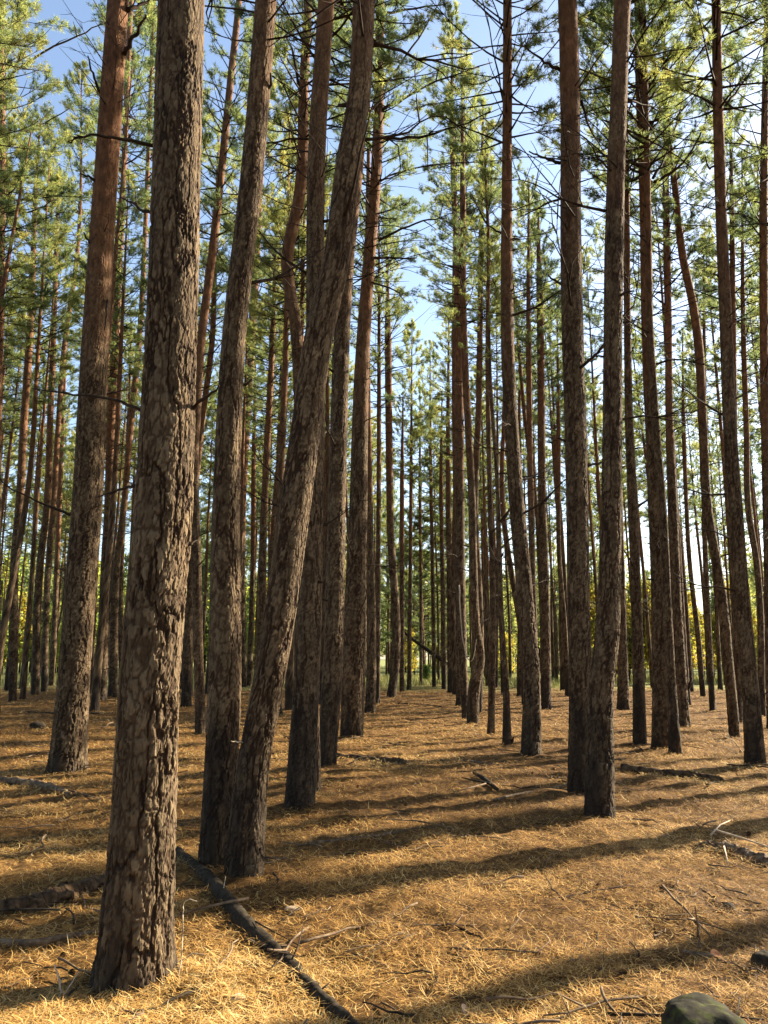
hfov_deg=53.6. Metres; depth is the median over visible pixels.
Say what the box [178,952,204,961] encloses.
fallen twig
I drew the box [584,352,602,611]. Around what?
pine tree
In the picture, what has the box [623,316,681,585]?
pine tree
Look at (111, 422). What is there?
pine tree
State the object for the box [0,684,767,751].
needle litter
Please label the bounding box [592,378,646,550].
pine tree
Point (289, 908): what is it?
bark chip
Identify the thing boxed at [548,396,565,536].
pine tree
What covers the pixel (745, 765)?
fallen twig
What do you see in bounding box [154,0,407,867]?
pine tree
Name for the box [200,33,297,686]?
pine tree
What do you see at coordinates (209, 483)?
pine tree
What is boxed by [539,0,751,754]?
pine tree
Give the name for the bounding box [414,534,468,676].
bushy pine
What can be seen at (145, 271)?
pine tree
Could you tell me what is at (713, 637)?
young broadleaf tree
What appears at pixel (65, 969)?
fallen twig
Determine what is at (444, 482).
pine tree
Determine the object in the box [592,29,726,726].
pine tree
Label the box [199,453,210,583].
pine tree
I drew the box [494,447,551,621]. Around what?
pine tree
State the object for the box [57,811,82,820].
fallen twig
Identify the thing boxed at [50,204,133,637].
pine tree
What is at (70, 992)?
fallen twig
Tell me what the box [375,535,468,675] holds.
bushy pine
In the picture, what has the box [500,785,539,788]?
fallen twig
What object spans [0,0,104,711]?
pine tree
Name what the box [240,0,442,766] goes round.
pine tree
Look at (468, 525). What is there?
pine tree
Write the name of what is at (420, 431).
pine tree
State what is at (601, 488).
pine tree
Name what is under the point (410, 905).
fallen twig
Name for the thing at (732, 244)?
pine tree
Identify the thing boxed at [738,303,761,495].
pine tree
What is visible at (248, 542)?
pine tree
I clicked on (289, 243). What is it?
pine tree
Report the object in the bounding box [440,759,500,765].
fallen branch
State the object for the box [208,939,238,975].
fallen twig
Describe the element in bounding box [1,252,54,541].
pine tree
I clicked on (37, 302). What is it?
pine tree
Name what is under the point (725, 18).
pine tree
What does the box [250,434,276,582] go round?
pine tree
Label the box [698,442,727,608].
pine tree
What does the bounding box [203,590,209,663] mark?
young broadleaf tree
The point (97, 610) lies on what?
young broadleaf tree
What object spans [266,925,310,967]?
fallen twig
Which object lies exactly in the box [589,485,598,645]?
pine tree
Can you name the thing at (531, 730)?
pine tree
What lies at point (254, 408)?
pine tree
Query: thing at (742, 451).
pine tree
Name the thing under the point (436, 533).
pine tree
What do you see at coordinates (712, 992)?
fallen twig
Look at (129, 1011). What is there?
fallen twig
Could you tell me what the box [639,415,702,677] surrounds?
pine tree
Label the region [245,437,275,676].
pine tree
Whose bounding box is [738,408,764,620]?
pine tree
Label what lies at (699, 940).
upright twig
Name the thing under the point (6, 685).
pine tree
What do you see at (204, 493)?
pine tree
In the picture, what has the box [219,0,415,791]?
pine tree
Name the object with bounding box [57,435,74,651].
pine tree
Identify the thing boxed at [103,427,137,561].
pine tree
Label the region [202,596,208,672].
young broadleaf tree
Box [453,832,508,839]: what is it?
fallen twig
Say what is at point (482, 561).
pine tree
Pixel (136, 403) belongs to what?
pine tree
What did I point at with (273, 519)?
pine tree
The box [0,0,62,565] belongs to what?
pine tree
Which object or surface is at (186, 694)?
pine tree
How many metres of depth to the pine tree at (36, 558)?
54.29 m
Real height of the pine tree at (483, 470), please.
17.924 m
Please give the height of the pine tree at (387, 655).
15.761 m
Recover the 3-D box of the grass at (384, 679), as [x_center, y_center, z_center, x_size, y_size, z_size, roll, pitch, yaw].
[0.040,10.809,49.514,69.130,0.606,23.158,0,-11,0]
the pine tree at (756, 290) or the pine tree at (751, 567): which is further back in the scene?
the pine tree at (751, 567)
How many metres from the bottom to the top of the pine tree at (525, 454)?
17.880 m
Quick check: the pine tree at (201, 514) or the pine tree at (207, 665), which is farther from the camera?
the pine tree at (201, 514)
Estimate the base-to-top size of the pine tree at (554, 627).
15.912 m
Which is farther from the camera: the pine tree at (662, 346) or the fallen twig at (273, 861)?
the pine tree at (662, 346)
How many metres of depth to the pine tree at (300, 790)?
8.11 m
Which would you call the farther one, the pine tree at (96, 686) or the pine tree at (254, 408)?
the pine tree at (254, 408)
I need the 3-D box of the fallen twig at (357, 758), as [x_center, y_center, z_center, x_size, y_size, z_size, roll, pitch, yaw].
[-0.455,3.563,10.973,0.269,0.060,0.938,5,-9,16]
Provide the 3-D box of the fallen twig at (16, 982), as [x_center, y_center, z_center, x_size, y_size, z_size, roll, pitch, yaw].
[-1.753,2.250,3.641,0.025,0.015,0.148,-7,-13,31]
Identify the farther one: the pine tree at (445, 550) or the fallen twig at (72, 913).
the pine tree at (445, 550)
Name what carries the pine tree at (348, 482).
on the ground at (26, 797)
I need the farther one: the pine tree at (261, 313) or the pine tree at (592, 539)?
the pine tree at (592, 539)
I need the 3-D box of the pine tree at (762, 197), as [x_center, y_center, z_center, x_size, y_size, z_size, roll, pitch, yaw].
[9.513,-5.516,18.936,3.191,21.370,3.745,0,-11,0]
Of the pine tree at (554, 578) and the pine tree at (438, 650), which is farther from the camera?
the pine tree at (554, 578)
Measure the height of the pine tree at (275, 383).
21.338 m
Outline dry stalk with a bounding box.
[178,899,195,977]
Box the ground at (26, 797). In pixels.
[0,659,767,1023]
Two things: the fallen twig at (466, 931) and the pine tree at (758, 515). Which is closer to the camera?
the fallen twig at (466, 931)
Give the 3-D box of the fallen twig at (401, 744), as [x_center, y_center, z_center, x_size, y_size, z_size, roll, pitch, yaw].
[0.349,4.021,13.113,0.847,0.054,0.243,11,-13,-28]
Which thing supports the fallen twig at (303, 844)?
on the ground at (26, 797)
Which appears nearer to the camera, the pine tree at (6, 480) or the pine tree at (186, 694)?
the pine tree at (186, 694)
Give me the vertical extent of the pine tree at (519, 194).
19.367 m
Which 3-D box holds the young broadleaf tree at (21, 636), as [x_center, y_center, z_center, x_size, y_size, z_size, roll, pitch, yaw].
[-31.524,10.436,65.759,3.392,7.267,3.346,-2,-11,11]
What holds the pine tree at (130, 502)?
on the ground at (26, 797)
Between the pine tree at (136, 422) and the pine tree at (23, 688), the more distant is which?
the pine tree at (136, 422)
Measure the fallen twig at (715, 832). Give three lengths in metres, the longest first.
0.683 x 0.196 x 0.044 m
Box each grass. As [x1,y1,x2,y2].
[0,672,723,687]
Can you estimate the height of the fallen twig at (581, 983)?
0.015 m
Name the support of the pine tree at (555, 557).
on the ground at (26, 797)
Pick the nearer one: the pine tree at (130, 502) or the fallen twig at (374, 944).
the fallen twig at (374, 944)
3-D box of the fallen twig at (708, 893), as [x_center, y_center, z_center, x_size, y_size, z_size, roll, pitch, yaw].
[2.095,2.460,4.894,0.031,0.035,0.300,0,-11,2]
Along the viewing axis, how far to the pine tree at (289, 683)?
24.41 m
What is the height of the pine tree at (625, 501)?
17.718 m
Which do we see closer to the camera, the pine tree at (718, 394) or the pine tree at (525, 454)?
the pine tree at (718, 394)
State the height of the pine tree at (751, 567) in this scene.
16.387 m
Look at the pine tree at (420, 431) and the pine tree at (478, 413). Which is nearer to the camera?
the pine tree at (478, 413)
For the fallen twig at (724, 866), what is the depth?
5.58 m
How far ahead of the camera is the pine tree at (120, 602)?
33.22 m
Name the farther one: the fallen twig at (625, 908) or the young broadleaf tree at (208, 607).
the young broadleaf tree at (208, 607)
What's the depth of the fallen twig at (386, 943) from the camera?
4.03 m
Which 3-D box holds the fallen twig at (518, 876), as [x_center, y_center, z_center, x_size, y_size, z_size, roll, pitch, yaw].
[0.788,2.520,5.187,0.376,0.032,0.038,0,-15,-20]
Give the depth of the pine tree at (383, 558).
57.11 m
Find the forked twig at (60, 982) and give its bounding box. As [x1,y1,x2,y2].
[54,964,78,999]
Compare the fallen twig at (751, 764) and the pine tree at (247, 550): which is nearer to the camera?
the fallen twig at (751, 764)
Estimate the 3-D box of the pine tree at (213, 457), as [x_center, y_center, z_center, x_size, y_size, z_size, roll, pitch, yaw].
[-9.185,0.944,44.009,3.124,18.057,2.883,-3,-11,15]
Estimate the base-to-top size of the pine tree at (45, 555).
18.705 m
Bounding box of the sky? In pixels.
[1,0,763,658]
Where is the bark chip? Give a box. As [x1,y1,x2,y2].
[284,905,298,911]
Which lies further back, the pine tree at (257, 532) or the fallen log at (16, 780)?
the pine tree at (257, 532)
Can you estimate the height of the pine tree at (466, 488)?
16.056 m
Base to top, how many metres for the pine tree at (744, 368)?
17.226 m
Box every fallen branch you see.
[0,930,97,947]
[28,711,116,714]
[175,846,359,1023]
[308,825,442,852]
[340,947,387,967]
[398,703,441,706]
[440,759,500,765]
[493,784,566,800]
[659,886,708,897]
[683,949,713,957]
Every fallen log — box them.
[0,775,100,799]
[0,874,103,916]
[337,753,411,765]
[620,763,723,780]
[695,820,767,867]
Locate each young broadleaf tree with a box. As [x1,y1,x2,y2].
[1,549,27,667]
[1,557,28,673]
[4,592,32,662]
[22,593,60,662]
[40,600,62,669]
[48,560,100,665]
[50,591,60,672]
[95,580,99,645]
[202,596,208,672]
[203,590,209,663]
[246,585,256,671]
[246,586,255,664]
[247,578,267,658]
[404,628,418,670]
[429,645,440,672]
[498,640,499,670]
[499,631,516,671]
[590,583,595,656]
[616,601,648,681]
[625,577,651,670]
[644,607,651,668]
[687,591,704,675]
[690,610,715,674]
[701,611,722,670]
[712,580,756,651]
[750,596,756,657]
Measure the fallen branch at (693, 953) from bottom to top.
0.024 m
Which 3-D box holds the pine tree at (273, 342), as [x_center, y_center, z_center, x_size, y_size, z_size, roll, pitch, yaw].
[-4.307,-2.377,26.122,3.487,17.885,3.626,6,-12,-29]
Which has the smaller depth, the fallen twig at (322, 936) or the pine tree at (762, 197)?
the fallen twig at (322, 936)
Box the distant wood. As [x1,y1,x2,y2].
[3,519,763,673]
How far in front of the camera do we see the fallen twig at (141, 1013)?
3.19 m
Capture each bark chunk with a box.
[567,987,580,994]
[706,899,718,906]
[717,902,735,913]
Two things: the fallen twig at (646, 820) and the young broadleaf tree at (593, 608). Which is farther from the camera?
the young broadleaf tree at (593, 608)
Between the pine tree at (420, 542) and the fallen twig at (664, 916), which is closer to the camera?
the fallen twig at (664, 916)
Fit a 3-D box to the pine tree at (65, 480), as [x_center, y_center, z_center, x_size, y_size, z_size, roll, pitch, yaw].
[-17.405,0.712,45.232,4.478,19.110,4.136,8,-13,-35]
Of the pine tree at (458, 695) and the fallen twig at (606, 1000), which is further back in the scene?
the pine tree at (458, 695)
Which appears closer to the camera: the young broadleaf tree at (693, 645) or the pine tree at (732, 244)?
the pine tree at (732, 244)
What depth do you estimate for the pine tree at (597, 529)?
49.96 m
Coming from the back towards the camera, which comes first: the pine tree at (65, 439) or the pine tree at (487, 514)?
the pine tree at (487, 514)
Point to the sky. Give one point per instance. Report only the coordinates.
(478, 29)
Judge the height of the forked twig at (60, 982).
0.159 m
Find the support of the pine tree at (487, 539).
on the ground at (26, 797)
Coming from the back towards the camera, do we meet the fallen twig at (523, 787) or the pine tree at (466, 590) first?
the pine tree at (466, 590)
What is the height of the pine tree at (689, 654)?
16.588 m
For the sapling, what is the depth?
44.97 m
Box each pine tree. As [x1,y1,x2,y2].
[0,0,49,241]
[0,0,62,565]
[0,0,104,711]
[0,0,153,774]
[0,111,79,595]
[0,137,51,407]
[0,159,84,683]
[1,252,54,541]
[1,259,38,608]
[1,290,70,639]
[1,401,43,591]
[1,426,41,581]
[1,485,29,617]
[2,316,42,523]
[2,317,47,690]
[3,103,80,701]
[3,428,45,646]
[5,419,71,659]
[9,238,79,699]
[14,326,74,688]
[20,447,66,646]
[22,159,86,694]
[23,59,98,691]
[24,436,70,673]
[26,464,63,675]
[28,403,74,676]
[32,0,219,999]
[35,329,77,685]
[39,430,75,676]
[42,47,153,649]
[48,245,110,618]
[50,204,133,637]
[50,446,74,643]
[53,0,204,696]
[53,426,103,597]
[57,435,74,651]
[59,0,157,700]
[60,200,143,598]
[63,169,148,711]
[63,418,126,548]
[90,298,136,693]
[99,425,129,570]
[100,322,141,653]
[102,475,129,676]
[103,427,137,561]
[105,324,142,686]
[110,450,136,586]
[114,197,150,531]
[117,361,142,685]
[118,371,142,558]
[131,315,215,459]
[132,294,216,412]
[133,81,230,485]
[143,0,284,733]
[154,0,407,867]
[179,333,217,688]
[180,115,272,706]
[192,249,223,695]
[199,398,216,655]
[199,435,211,567]
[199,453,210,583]
[199,456,211,543]
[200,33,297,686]
[200,478,250,597]
[201,397,216,627]
[202,443,259,608]
[203,300,259,693]
[203,354,245,550]
[203,426,257,532]
[204,80,330,714]
[217,210,305,663]
[217,340,264,632]
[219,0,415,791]
[224,0,490,877]
[226,0,391,652]
[229,0,450,810]
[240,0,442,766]
[240,272,267,598]
[241,307,292,625]
[242,221,305,592]
[242,245,305,623]
[242,337,276,685]
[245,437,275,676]
[245,447,273,650]
[245,470,269,670]
[246,419,275,649]
[247,392,289,565]
[249,324,293,466]
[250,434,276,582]
[253,161,331,675]
[256,114,332,709]
[269,397,293,497]
[305,150,334,704]
[316,0,501,737]
[322,385,331,597]
[324,338,351,541]
[325,56,435,712]
[329,179,434,703]
[329,339,352,512]
[329,348,352,445]
[329,356,376,537]
[345,410,395,677]
[345,443,373,520]
[347,447,375,552]
[348,441,386,667]
[348,452,381,580]
[357,236,422,697]
[371,317,441,689]
[372,430,395,655]
[373,492,404,674]
[374,453,414,664]
[380,493,413,674]
[380,510,386,627]
[381,392,420,691]
[381,490,408,615]
[393,0,602,755]
[394,339,451,686]
[394,381,451,684]
[404,482,430,674]
[410,121,490,705]
[413,434,469,599]
[413,492,445,639]
[416,44,529,723]
[416,386,466,689]
[418,0,501,718]
[418,418,445,682]
[419,298,470,692]
[423,330,485,693]
[424,470,469,656]
[425,94,517,712]
[425,457,468,637]
[432,426,452,524]
[451,507,469,659]
[452,373,526,685]
[456,145,531,734]
[457,242,554,744]
[464,411,511,632]
[464,443,494,611]
[464,446,488,668]
[464,463,471,672]
[465,343,508,687]
[465,444,511,588]
[466,442,494,679]
[467,226,537,659]
[473,396,522,687]
[477,0,697,794]
[480,463,527,676]
[481,295,513,693]
[483,179,559,703]
[491,0,752,818]
[493,169,563,644]
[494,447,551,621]
[497,331,550,696]
[498,326,552,621]
[505,384,548,584]
[513,198,564,709]
[518,313,591,690]
[521,387,551,665]
[524,270,596,631]
[528,535,539,662]
[532,299,587,695]
[535,0,697,743]
[535,447,565,679]
[535,448,565,678]
[536,521,558,674]
[536,538,558,665]
[537,93,664,709]
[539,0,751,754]
[546,422,590,586]
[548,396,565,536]
[549,333,590,463]
[555,0,735,748]
[564,376,645,619]
[582,244,628,622]
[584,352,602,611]
[587,421,601,593]
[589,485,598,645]
[589,530,599,606]
[590,468,615,680]
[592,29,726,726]
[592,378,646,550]
[592,410,642,649]
[592,427,627,634]
[592,449,628,551]
[595,0,767,765]
[601,388,663,687]
[622,326,686,613]
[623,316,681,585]
[623,420,649,681]
[630,176,706,704]
[632,338,675,529]
[639,399,683,587]
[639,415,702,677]
[642,347,704,691]
[642,507,649,575]
[645,570,650,600]
[649,60,767,737]
[660,398,721,682]
[663,326,705,696]
[667,472,701,579]
[671,0,767,225]
[675,235,722,709]
[676,54,760,722]
[676,224,747,648]
[678,311,722,689]
[687,395,743,684]
[688,440,717,678]
[692,421,733,660]
[693,0,767,728]
[697,146,765,715]
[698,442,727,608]
[707,379,757,607]
[710,522,755,614]
[717,271,761,513]
[719,469,752,573]
[723,540,756,615]
[728,163,759,403]
[737,384,765,687]
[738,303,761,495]
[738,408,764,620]
[742,461,762,608]
[744,14,767,714]
[745,220,759,349]
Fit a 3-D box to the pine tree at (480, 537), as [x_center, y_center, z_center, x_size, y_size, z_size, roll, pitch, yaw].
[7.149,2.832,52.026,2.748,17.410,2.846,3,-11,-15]
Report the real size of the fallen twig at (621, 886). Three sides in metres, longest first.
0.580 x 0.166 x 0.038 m
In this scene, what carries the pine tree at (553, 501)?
on the ground at (26, 797)
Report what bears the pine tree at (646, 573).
on the ground at (26, 797)
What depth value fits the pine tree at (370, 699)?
23.46 m
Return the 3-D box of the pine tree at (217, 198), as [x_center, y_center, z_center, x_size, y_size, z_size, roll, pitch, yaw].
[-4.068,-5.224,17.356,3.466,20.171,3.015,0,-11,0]
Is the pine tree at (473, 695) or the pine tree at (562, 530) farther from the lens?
the pine tree at (562, 530)
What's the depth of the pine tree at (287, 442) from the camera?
40.33 m
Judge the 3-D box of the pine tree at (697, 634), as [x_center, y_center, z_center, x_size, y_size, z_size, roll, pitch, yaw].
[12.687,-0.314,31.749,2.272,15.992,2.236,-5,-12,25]
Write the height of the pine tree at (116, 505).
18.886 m
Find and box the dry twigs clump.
[718,733,767,751]
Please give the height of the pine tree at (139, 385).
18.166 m
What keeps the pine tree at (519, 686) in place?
on the ground at (26, 797)
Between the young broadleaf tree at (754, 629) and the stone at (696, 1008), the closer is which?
the stone at (696, 1008)
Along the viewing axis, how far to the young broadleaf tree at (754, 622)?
47.19 m
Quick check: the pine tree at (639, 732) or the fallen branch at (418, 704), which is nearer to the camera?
the pine tree at (639, 732)
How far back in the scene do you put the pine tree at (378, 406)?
26.74 m
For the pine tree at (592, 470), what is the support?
on the ground at (26, 797)
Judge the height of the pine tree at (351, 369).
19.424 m
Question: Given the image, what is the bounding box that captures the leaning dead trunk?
[404,631,446,665]
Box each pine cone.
[68,969,75,976]
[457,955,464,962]
[619,969,626,976]
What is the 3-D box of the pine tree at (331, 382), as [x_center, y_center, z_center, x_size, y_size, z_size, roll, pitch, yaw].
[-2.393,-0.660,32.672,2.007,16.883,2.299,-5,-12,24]
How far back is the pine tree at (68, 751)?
11.19 m
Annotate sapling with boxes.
[423,664,431,683]
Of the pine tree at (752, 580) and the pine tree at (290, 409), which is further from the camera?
the pine tree at (752, 580)
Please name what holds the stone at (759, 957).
on the ground at (26, 797)
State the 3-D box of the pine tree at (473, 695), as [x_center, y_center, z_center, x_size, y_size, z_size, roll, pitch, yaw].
[2.291,-4.016,19.408,3.174,18.643,2.753,-6,-12,27]
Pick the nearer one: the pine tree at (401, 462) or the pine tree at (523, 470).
the pine tree at (401, 462)
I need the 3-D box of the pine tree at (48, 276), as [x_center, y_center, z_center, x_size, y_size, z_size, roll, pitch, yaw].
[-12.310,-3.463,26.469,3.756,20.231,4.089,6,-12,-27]
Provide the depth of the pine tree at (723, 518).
41.70 m
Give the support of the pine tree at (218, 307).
on the ground at (26, 797)
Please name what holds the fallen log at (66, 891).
on the ground at (26, 797)
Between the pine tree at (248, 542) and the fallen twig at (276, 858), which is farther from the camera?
the pine tree at (248, 542)
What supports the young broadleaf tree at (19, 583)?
on the ground at (26, 797)
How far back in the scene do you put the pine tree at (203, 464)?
40.10 m
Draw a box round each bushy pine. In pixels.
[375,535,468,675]
[381,509,489,677]
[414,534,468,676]
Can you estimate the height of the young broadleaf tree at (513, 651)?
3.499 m
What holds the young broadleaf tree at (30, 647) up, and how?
on the ground at (26, 797)
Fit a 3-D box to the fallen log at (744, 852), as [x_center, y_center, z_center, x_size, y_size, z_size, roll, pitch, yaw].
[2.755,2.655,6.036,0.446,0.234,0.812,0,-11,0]
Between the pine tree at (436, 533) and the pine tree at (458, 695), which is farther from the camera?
the pine tree at (436, 533)
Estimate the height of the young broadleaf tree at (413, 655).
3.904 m
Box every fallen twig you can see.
[0,824,54,828]
[0,836,42,843]
[0,908,59,911]
[4,977,30,988]
[22,962,68,971]
[30,834,46,855]
[48,902,77,924]
[55,988,76,1019]
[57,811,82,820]
[57,957,90,972]
[79,895,99,912]
[100,988,202,1021]
[114,1002,137,1014]
[125,1009,143,1023]
[174,897,248,917]
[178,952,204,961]
[185,885,211,902]
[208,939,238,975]
[243,939,286,947]
[264,856,291,859]
[264,857,282,863]
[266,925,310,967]
[279,841,321,847]
[279,897,310,921]
[299,912,381,943]
[304,906,330,918]
[343,931,404,952]
[347,752,365,764]
[357,928,414,957]
[362,1001,414,1016]
[373,914,476,928]
[375,811,454,828]
[380,902,417,919]
[380,970,430,973]
[380,1001,404,1016]
[382,742,421,745]
[436,895,473,910]
[447,940,550,953]
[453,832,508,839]
[457,926,489,941]
[465,1019,559,1023]
[474,875,523,886]
[486,992,561,1001]
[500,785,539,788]
[506,910,523,931]
[543,847,559,862]
[543,994,661,1017]
[545,877,566,900]
[556,877,634,897]
[578,967,601,986]
[600,986,621,1023]
[602,902,644,911]
[605,997,764,1019]
[622,1003,660,1022]
[632,818,661,822]
[638,914,685,919]
[653,928,665,938]
[661,884,731,941]
[670,892,696,899]
[679,820,715,828]
[696,823,728,841]
[699,887,716,898]
[702,982,720,998]
[708,864,743,868]
[713,883,746,895]
[716,958,765,974]
[727,764,767,767]
[733,759,767,767]
[738,898,759,903]
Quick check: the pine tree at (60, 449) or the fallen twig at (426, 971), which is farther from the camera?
the pine tree at (60, 449)
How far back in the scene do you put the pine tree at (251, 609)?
42.71 m
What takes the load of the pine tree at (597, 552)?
on the ground at (26, 797)
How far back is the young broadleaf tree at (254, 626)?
73.50 m
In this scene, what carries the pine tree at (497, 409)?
on the ground at (26, 797)
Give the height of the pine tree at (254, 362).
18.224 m
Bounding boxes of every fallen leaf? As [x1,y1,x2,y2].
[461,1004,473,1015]
[711,949,721,956]
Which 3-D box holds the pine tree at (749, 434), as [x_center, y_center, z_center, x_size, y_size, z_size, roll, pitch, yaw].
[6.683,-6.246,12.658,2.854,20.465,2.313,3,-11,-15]
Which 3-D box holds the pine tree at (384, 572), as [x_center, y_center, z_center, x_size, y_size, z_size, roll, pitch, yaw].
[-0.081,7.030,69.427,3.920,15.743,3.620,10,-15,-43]
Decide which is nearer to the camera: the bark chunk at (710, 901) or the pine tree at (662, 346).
the bark chunk at (710, 901)
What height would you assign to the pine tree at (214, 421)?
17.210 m
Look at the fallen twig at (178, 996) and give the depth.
3.39 m
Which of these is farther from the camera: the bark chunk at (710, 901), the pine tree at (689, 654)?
the pine tree at (689, 654)
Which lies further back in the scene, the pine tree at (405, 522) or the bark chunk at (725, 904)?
the pine tree at (405, 522)
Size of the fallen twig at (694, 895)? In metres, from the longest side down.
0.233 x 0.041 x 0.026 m
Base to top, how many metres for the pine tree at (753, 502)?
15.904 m
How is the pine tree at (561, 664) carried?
on the ground at (26, 797)
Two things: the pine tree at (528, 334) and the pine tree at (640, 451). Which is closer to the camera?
the pine tree at (528, 334)
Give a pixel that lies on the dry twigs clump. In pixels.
(735, 743)
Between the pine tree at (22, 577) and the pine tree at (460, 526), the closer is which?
the pine tree at (460, 526)
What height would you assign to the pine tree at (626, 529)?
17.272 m
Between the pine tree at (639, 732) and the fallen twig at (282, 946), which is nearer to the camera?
the fallen twig at (282, 946)
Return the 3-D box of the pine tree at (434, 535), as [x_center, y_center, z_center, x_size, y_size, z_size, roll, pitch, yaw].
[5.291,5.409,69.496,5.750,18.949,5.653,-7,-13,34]
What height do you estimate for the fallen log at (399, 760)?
0.172 m
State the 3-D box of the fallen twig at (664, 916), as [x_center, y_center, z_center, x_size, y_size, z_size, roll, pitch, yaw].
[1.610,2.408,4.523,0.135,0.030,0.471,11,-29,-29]
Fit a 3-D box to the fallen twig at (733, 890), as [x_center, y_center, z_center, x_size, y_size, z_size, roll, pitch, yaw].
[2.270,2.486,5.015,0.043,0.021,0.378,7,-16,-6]
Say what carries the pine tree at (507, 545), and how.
on the ground at (26, 797)
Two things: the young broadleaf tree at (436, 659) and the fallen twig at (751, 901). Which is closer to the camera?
the fallen twig at (751, 901)
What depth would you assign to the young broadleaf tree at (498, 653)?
56.00 m
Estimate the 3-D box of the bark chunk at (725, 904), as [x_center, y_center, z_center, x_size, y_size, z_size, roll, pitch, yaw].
[2.099,2.433,4.654,0.101,0.084,0.084,0,-11,0]
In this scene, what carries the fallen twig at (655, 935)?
on the ground at (26, 797)
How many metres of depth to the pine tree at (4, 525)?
49.56 m
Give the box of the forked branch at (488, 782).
[454,771,498,791]
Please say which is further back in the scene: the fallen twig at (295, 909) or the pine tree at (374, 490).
the pine tree at (374, 490)
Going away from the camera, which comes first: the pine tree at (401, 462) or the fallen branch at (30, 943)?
the fallen branch at (30, 943)
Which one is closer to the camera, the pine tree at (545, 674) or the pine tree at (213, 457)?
the pine tree at (545, 674)
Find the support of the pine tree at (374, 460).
on the ground at (26, 797)
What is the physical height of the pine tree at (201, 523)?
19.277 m
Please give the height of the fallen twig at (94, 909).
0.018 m
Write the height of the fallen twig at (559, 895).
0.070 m
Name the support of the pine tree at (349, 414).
on the ground at (26, 797)
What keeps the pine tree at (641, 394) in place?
on the ground at (26, 797)
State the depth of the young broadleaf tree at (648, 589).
49.34 m
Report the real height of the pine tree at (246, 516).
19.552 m
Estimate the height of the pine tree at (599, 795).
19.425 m
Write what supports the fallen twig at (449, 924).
on the ground at (26, 797)
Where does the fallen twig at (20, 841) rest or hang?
on the ground at (26, 797)
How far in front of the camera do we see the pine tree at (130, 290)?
28.16 m
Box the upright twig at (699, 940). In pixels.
[695,906,701,949]
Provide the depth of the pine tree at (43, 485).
51.68 m
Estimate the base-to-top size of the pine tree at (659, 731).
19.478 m
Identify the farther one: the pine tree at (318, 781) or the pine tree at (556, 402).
the pine tree at (556, 402)
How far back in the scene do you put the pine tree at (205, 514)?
46.11 m
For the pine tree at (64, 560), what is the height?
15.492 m
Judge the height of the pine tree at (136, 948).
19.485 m
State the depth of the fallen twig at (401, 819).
6.98 m
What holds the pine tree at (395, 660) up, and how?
on the ground at (26, 797)
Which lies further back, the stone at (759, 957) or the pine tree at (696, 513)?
the pine tree at (696, 513)
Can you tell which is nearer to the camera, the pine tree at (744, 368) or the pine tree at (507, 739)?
the pine tree at (507, 739)
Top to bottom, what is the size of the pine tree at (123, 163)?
20.042 m
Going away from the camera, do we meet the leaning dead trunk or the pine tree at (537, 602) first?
the leaning dead trunk
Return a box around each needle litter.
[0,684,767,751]
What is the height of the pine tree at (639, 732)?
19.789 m
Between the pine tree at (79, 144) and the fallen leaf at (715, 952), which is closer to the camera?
the fallen leaf at (715, 952)
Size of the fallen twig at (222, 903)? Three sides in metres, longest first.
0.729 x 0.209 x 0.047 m
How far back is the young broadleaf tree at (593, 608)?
50.70 m
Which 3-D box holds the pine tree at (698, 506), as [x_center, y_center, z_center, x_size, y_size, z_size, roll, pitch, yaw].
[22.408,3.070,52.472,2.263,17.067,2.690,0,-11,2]
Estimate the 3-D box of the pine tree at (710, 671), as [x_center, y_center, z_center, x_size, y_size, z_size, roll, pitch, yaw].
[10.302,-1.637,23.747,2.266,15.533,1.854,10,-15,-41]
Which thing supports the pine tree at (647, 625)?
on the ground at (26, 797)
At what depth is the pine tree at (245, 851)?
5.76 m
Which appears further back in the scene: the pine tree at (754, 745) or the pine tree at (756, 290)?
the pine tree at (756, 290)
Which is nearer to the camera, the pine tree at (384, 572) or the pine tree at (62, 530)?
the pine tree at (62, 530)
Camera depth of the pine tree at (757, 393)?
32.33 m
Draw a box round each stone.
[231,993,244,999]
[661,992,746,1023]
[751,950,767,971]
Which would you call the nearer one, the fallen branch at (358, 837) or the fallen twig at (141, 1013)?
the fallen twig at (141, 1013)
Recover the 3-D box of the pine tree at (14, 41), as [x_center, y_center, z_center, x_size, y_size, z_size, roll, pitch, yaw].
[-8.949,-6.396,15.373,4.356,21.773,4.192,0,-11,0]
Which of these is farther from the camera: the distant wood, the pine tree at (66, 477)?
the distant wood

